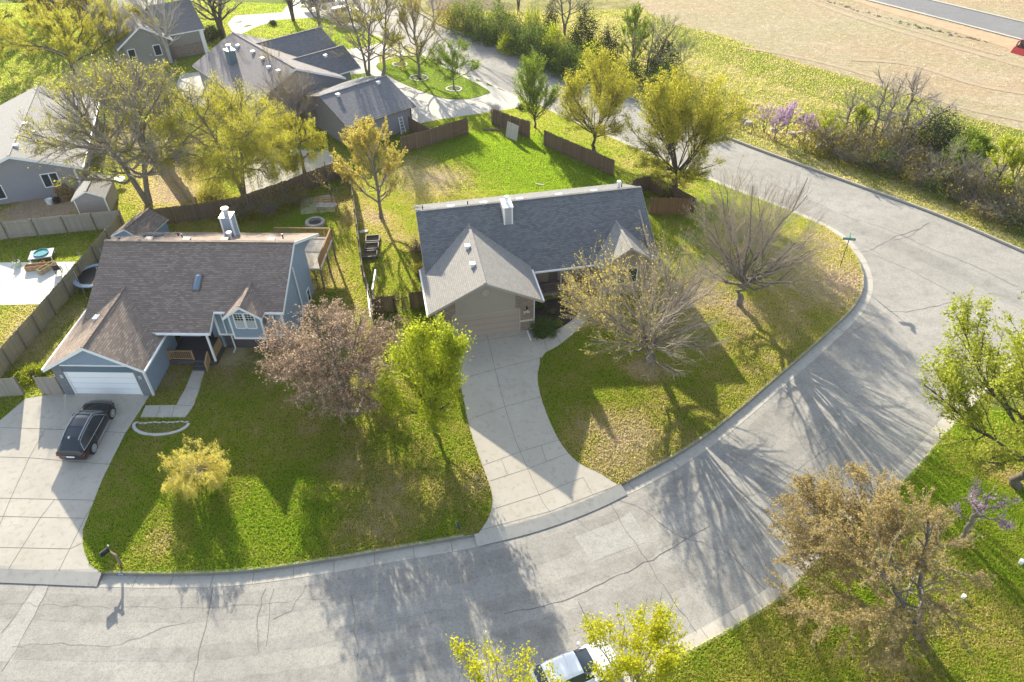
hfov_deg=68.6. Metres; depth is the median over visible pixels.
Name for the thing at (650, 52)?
tree
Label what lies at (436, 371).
tree
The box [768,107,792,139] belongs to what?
redbud
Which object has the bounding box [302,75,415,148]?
house
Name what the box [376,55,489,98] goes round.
lawn
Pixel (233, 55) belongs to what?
house
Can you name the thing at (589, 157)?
fence
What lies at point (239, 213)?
shrub
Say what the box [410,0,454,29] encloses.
tree
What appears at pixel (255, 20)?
driveway
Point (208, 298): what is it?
house
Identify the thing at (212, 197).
shrub
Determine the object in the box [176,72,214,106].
patio
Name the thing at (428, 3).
bushes
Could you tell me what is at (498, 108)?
shrub
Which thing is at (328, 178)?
tree
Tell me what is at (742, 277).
tree
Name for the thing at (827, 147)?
shrub
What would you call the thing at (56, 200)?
flower pot
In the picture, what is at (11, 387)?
fence
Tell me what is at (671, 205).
fence
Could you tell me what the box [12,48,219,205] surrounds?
tree
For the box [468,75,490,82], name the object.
kerb
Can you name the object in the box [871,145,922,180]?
shrub
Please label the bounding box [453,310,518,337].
garage door
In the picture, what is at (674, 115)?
tree
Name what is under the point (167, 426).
flower bed
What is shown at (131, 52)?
window
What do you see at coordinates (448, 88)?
flower bed
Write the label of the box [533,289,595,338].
flower bed
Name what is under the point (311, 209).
patio
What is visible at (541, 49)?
shrub
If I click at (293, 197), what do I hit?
shrub
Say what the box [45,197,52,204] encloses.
flower pot
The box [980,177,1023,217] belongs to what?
shrub
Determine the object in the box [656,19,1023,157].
grass strip
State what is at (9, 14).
tree
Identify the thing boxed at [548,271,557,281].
front door
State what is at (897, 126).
shrub
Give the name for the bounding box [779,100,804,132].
redbud
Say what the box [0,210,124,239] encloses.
fence
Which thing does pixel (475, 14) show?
shrub
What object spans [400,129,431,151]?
fence
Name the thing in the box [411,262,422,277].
shrub
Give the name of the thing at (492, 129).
log
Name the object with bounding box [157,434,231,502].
tree
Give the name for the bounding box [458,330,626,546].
driveway
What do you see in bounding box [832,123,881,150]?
shrub
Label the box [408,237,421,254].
shrub
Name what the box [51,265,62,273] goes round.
patio chair
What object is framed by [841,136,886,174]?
shrub
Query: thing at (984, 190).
shrub
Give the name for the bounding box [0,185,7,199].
window
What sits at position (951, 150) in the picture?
tree
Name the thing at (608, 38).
cedar
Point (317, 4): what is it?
tree
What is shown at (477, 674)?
tree
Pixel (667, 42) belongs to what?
cedar
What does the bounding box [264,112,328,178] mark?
tree
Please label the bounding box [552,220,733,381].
tree
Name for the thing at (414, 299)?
fence
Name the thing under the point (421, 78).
flower bed
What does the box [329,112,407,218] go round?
tree
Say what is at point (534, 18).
shrub
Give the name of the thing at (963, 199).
shrub
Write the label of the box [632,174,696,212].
fence
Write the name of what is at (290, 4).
tree
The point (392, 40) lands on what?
tree
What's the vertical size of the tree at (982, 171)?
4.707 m
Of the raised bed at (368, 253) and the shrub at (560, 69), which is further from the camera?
the shrub at (560, 69)
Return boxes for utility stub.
[959,593,966,600]
[1018,558,1023,566]
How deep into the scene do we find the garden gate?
59.19 m
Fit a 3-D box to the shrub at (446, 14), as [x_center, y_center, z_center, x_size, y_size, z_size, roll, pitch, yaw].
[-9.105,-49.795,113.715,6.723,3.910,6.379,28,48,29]
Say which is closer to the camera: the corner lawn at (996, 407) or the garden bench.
the corner lawn at (996, 407)
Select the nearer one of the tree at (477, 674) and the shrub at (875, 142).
the tree at (477, 674)
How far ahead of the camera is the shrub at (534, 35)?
102.78 m
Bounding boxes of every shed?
[71,171,118,214]
[110,208,169,236]
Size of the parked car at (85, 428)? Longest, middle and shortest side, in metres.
4.915 x 2.398 x 1.875 m
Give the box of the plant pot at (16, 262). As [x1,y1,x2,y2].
[11,255,20,266]
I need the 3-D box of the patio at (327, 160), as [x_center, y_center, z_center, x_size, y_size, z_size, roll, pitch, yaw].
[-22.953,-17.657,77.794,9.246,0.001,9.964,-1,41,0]
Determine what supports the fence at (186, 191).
on the lawn at (244, 356)
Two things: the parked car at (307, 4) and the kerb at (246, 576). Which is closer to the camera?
the kerb at (246, 576)
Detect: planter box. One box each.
[23,261,53,271]
[36,260,56,274]
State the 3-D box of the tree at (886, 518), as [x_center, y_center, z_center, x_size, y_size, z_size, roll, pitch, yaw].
[17.750,11.553,37.526,10.623,9.438,10.775,-1,41,0]
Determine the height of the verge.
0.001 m
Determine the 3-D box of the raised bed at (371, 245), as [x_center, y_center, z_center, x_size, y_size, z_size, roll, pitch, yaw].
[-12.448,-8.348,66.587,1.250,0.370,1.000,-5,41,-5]
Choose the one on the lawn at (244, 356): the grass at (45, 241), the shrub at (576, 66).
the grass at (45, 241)
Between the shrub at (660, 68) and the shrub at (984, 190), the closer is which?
the shrub at (984, 190)
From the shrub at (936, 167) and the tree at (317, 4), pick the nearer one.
the shrub at (936, 167)
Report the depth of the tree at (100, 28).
97.62 m
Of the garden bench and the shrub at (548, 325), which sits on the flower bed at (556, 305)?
the shrub at (548, 325)
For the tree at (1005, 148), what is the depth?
70.42 m
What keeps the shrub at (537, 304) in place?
on the flower bed at (556, 305)
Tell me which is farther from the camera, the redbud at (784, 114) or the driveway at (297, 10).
the driveway at (297, 10)
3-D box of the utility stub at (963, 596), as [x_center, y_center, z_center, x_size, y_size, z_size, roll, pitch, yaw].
[24.846,14.086,41.279,0.432,0.370,0.432,-1,41,0]
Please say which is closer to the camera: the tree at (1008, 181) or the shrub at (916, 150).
the tree at (1008, 181)
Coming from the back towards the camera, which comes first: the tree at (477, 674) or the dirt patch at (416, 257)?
the dirt patch at (416, 257)
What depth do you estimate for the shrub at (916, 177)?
75.45 m
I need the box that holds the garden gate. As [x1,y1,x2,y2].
[392,294,410,311]
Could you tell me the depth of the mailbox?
42.91 m
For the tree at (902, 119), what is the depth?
79.94 m
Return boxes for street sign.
[840,232,855,265]
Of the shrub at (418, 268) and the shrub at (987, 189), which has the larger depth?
the shrub at (987, 189)
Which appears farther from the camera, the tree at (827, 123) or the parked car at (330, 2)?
the parked car at (330, 2)
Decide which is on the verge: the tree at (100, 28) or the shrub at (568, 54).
the shrub at (568, 54)
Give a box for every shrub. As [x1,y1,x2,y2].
[11,362,48,384]
[32,360,49,375]
[188,181,237,206]
[203,22,224,41]
[214,199,263,226]
[243,191,288,225]
[267,19,277,25]
[273,183,318,212]
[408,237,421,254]
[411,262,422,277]
[428,0,471,31]
[442,0,492,37]
[464,24,503,46]
[477,0,530,47]
[485,104,502,117]
[496,30,519,56]
[497,22,537,55]
[509,17,549,60]
[516,39,557,73]
[516,102,523,109]
[522,0,542,44]
[528,315,561,340]
[535,298,548,310]
[536,19,567,60]
[542,39,587,75]
[547,56,577,79]
[547,308,558,315]
[554,319,562,327]
[560,60,596,82]
[571,36,614,81]
[603,58,650,88]
[640,58,690,95]
[658,183,673,197]
[794,107,870,151]
[800,125,858,160]
[807,137,843,158]
[819,137,868,168]
[829,127,884,163]
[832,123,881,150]
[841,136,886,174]
[846,122,907,167]
[854,144,904,177]
[866,125,905,147]
[869,125,936,178]
[871,109,938,149]
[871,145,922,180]
[881,130,945,169]
[893,145,944,180]
[894,157,946,195]
[897,132,934,160]
[911,172,968,204]
[914,150,970,189]
[930,168,976,200]
[933,154,996,206]
[937,185,991,207]
[938,123,1000,170]
[938,166,1005,210]
[952,190,1016,223]
[966,185,1023,232]
[968,174,1023,215]
[969,167,1023,228]
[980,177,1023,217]
[993,207,1023,238]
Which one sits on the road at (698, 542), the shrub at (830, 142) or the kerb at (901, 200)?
the kerb at (901, 200)
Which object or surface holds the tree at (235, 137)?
on the lawn at (244, 356)
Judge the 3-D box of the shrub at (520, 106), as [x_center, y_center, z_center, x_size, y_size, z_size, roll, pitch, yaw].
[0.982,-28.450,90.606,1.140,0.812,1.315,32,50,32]
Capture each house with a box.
[0,85,99,204]
[41,206,335,395]
[106,0,208,68]
[192,26,360,121]
[302,75,415,148]
[413,180,659,340]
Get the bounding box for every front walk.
[141,371,204,416]
[534,295,604,356]
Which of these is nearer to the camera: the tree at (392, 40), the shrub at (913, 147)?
the shrub at (913, 147)
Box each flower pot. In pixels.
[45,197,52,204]
[52,197,59,203]
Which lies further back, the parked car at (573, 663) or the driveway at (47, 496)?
the driveway at (47, 496)
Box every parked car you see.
[56,399,115,459]
[301,0,313,8]
[316,0,344,9]
[328,5,358,18]
[528,640,617,681]
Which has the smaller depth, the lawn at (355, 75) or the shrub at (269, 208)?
the shrub at (269, 208)
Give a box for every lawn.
[0,0,861,572]
[351,74,364,78]
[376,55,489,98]
[642,363,1023,681]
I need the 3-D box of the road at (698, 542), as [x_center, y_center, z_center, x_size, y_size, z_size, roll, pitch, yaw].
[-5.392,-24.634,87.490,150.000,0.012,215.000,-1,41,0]
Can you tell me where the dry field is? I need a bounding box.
[630,0,1023,129]
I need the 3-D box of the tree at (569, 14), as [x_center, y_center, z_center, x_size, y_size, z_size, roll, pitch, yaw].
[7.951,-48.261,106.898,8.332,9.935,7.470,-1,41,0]
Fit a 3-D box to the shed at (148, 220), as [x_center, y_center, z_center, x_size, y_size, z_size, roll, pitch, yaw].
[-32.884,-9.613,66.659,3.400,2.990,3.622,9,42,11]
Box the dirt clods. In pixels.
[827,0,986,42]
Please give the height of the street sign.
3.290 m
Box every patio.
[0,261,75,304]
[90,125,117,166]
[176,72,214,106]
[245,149,333,193]
[300,194,335,213]
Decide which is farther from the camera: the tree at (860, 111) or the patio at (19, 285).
the tree at (860, 111)
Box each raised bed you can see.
[363,250,377,259]
[364,242,378,250]
[365,234,379,242]
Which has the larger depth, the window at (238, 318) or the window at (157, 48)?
the window at (157, 48)
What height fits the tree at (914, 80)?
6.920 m
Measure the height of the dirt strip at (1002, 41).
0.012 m
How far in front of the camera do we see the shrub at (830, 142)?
80.83 m
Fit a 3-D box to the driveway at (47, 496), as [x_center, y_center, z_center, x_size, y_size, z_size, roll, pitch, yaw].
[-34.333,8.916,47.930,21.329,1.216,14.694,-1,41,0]
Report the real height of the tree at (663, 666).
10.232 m
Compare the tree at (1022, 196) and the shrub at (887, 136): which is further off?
the shrub at (887, 136)
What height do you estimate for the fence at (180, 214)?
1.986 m
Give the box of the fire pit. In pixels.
[305,216,325,229]
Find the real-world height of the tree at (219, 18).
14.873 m
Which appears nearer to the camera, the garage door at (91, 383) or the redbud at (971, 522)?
the redbud at (971, 522)
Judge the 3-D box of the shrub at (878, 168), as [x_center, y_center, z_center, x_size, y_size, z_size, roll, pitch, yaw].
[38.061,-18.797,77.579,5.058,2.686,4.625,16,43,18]
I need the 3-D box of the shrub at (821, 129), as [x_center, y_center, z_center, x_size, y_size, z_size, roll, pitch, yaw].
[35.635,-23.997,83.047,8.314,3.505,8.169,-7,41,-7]
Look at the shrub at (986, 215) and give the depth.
70.90 m
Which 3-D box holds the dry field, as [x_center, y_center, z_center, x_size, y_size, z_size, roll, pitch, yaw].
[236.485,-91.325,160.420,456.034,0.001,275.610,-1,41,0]
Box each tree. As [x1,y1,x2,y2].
[0,0,158,74]
[0,4,21,47]
[6,0,95,16]
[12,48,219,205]
[15,0,85,34]
[58,0,104,26]
[77,0,125,63]
[113,0,187,62]
[143,67,301,201]
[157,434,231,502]
[191,0,246,36]
[248,65,326,121]
[254,296,407,425]
[255,41,279,61]
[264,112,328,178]
[282,0,301,20]
[301,0,328,27]
[305,0,411,75]
[307,153,347,200]
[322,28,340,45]
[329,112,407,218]
[333,0,410,75]
[368,310,476,436]
[377,36,416,71]
[380,0,447,77]
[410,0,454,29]
[418,36,482,89]
[446,623,564,681]
[510,45,560,127]
[540,593,694,681]
[547,0,590,36]
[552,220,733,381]
[554,44,641,150]
[616,1,655,64]
[619,58,748,192]
[620,13,698,75]
[674,35,698,69]
[675,154,837,305]
[763,460,997,679]
[810,106,846,147]
[820,82,879,136]
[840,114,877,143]
[849,65,912,137]
[852,102,874,134]
[867,73,926,132]
[867,106,902,142]
[876,101,928,134]
[895,65,943,124]
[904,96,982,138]
[913,286,1023,489]
[916,129,927,146]
[925,134,970,176]
[948,149,985,187]
[971,157,1009,189]
[984,132,1023,190]
[994,144,1023,186]
[998,177,1018,198]
[1008,171,1023,206]
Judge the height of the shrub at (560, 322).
0.681 m
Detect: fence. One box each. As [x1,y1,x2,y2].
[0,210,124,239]
[0,214,122,378]
[0,376,24,396]
[32,376,64,394]
[138,128,199,210]
[150,195,248,224]
[245,159,345,208]
[346,162,374,325]
[372,294,396,312]
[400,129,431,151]
[408,116,431,135]
[409,291,424,308]
[431,118,468,143]
[491,109,529,137]
[544,130,614,176]
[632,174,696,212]
[649,197,691,214]
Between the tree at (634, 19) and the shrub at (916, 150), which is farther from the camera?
the tree at (634, 19)
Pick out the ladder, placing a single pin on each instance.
(401, 124)
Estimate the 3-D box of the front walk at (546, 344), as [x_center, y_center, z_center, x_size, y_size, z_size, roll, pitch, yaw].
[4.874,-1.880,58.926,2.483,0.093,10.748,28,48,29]
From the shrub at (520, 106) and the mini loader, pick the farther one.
the mini loader
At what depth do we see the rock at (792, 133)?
84.47 m
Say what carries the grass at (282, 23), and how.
on the lawn at (244, 356)
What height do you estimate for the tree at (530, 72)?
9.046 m
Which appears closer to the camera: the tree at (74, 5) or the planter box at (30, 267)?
the planter box at (30, 267)
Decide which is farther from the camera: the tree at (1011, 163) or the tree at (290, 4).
the tree at (290, 4)
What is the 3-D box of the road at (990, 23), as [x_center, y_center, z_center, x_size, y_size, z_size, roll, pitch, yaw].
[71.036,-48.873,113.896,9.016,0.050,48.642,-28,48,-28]
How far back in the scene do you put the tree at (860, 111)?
80.67 m
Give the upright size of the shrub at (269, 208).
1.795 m
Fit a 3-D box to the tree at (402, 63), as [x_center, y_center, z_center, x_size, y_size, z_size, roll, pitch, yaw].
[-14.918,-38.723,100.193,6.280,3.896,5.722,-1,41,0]
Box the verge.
[411,0,1023,248]
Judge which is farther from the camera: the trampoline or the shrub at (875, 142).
the shrub at (875, 142)
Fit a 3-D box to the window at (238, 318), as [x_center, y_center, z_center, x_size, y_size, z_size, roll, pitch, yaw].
[-19.496,-1.439,53.617,0.780,1.420,0.075,1,41,2]
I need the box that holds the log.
[483,128,502,130]
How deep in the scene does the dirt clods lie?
111.47 m
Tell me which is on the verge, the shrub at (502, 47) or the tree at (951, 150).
the shrub at (502, 47)
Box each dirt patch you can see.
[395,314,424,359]
[409,234,422,290]
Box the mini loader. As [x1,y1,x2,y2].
[1011,38,1023,55]
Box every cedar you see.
[543,0,560,37]
[565,1,601,61]
[589,21,624,74]
[643,30,684,77]
[897,106,975,169]
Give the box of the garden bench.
[316,196,337,210]
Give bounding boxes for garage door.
[66,373,141,393]
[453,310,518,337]
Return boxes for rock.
[744,120,752,125]
[786,131,795,136]
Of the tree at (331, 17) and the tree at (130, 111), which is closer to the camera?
the tree at (130, 111)
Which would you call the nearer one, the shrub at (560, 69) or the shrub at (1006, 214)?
the shrub at (1006, 214)
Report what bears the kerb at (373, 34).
on the road at (698, 542)
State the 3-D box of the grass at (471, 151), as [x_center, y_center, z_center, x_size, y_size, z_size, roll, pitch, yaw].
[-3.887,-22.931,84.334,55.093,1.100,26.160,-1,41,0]
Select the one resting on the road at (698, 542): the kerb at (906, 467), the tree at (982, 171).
the kerb at (906, 467)
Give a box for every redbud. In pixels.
[753,101,782,132]
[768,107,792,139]
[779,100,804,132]
[797,113,818,142]
[947,476,1023,540]
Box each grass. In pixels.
[0,0,561,149]
[0,153,210,417]
[203,91,746,194]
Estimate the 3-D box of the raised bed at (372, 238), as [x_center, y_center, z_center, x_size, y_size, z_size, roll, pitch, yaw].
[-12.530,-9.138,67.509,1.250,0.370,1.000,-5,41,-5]
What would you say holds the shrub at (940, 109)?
on the grass strip at (817, 85)
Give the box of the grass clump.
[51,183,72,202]
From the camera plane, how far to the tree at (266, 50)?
87.46 m
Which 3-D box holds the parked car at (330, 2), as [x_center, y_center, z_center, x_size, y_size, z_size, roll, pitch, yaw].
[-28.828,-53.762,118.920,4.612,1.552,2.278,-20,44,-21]
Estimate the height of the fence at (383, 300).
1.752 m
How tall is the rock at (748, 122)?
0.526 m
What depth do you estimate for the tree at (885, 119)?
79.34 m
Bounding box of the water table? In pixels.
[28,248,55,262]
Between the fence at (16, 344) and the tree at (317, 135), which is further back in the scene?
the tree at (317, 135)
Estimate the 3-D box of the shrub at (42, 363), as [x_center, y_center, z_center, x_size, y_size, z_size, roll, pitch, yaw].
[-34.295,1.890,54.826,1.298,0.636,1.729,26,47,28]
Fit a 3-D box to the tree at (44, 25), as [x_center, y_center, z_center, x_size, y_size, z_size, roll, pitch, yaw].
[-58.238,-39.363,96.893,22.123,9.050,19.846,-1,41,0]
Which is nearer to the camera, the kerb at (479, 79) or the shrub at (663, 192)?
the shrub at (663, 192)
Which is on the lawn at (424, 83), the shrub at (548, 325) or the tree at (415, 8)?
the tree at (415, 8)
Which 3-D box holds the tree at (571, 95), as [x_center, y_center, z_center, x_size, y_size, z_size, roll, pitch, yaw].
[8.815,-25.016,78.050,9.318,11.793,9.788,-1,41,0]
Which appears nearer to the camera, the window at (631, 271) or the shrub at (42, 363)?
the shrub at (42, 363)
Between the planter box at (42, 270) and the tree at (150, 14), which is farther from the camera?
the tree at (150, 14)
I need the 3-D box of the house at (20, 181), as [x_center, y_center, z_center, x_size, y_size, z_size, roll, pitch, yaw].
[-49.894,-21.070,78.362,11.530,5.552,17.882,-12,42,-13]
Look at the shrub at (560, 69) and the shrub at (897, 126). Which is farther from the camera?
the shrub at (560, 69)
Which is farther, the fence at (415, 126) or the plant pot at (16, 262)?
the fence at (415, 126)
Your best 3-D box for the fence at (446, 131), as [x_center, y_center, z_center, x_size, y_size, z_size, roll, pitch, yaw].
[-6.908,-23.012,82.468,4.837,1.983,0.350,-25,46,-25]
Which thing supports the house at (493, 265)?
on the lawn at (244, 356)
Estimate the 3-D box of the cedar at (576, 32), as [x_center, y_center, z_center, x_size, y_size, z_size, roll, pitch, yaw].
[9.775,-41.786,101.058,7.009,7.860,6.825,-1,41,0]
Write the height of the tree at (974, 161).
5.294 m
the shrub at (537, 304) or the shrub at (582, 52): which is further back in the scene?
the shrub at (582, 52)
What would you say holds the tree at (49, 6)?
on the lawn at (244, 356)
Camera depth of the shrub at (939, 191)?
73.84 m
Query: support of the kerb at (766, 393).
on the road at (698, 542)
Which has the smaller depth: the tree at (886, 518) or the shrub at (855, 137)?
the tree at (886, 518)
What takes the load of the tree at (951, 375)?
on the corner lawn at (996, 407)
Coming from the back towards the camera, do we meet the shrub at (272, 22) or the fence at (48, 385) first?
the shrub at (272, 22)
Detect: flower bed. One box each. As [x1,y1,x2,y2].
[137,423,186,432]
[412,76,425,79]
[447,86,459,90]
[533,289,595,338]
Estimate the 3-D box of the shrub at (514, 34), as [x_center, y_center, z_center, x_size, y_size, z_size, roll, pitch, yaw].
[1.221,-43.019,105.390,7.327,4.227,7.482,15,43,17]
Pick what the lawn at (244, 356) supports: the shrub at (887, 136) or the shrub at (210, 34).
the shrub at (210, 34)
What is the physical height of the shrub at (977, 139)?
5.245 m
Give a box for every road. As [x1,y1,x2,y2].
[0,0,1023,681]
[869,0,1023,38]
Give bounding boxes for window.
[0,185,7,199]
[39,172,61,187]
[127,49,137,60]
[152,44,162,55]
[232,313,246,328]
[243,313,257,328]
[306,287,311,303]
[616,266,637,284]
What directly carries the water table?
on the lawn at (244, 356)
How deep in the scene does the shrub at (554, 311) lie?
59.18 m
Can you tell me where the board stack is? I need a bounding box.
[506,121,518,140]
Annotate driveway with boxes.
[0,393,148,585]
[228,10,322,33]
[280,0,360,28]
[347,42,520,133]
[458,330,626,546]
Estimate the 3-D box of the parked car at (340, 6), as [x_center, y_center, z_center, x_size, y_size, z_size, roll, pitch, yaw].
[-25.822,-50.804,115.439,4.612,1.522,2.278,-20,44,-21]
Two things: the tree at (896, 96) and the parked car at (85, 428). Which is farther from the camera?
the tree at (896, 96)
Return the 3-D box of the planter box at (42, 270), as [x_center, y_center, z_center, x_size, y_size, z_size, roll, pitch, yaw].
[-39.988,-6.296,64.528,0.450,0.500,1.600,18,44,21]
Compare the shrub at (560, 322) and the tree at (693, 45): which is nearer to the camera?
the shrub at (560, 322)
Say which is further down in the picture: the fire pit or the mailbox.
the mailbox
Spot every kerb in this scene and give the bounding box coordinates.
[89,533,483,587]
[293,0,449,66]
[420,12,1023,252]
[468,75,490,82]
[531,101,872,495]
[613,348,1023,681]
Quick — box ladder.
[398,117,405,133]
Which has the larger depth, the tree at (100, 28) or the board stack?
the tree at (100, 28)
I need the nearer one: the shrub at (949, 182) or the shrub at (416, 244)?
the shrub at (416, 244)
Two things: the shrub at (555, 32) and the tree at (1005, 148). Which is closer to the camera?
the tree at (1005, 148)
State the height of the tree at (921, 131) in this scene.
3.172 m
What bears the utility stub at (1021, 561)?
on the corner lawn at (996, 407)
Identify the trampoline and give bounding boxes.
[64,248,101,292]
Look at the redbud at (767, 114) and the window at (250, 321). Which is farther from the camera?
the redbud at (767, 114)
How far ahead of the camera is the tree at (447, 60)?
92.02 m
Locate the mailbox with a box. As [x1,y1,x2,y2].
[98,545,122,564]
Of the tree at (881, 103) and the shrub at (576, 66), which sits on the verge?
the shrub at (576, 66)
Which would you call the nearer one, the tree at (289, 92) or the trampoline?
the trampoline
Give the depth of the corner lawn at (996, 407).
39.82 m
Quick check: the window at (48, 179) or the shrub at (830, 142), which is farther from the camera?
the shrub at (830, 142)
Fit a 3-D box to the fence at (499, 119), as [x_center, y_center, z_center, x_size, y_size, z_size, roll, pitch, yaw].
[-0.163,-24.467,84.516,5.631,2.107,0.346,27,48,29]
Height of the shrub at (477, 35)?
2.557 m
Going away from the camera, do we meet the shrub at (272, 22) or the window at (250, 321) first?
the window at (250, 321)
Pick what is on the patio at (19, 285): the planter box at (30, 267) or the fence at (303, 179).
the planter box at (30, 267)
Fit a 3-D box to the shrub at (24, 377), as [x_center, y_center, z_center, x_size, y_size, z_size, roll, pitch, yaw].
[-34.891,2.289,54.163,2.410,0.878,2.464,24,47,26]
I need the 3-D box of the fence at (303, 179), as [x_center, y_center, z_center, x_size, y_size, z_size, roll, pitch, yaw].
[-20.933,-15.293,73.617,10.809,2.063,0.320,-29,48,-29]
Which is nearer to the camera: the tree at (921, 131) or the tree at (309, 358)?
the tree at (309, 358)
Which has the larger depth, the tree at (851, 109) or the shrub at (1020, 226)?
the tree at (851, 109)
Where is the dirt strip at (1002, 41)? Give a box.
[739,0,1023,121]
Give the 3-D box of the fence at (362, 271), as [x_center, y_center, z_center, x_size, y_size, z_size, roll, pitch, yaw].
[-13.733,-9.410,66.765,0.373,1.881,25.232,-10,41,-10]
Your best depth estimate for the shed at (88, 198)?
70.84 m
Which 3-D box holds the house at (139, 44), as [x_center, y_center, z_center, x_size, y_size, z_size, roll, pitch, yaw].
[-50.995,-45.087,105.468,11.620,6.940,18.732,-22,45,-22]
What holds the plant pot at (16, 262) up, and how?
on the patio at (19, 285)
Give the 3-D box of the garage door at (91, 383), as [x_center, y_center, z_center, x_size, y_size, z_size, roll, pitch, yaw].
[-28.381,3.050,52.404,4.760,2.520,0.060,1,41,2]
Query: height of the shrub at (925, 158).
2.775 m
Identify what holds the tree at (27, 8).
on the lawn at (244, 356)
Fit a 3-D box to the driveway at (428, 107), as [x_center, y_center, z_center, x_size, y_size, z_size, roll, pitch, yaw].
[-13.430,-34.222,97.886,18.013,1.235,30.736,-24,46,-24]
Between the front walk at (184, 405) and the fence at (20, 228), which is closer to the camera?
the front walk at (184, 405)

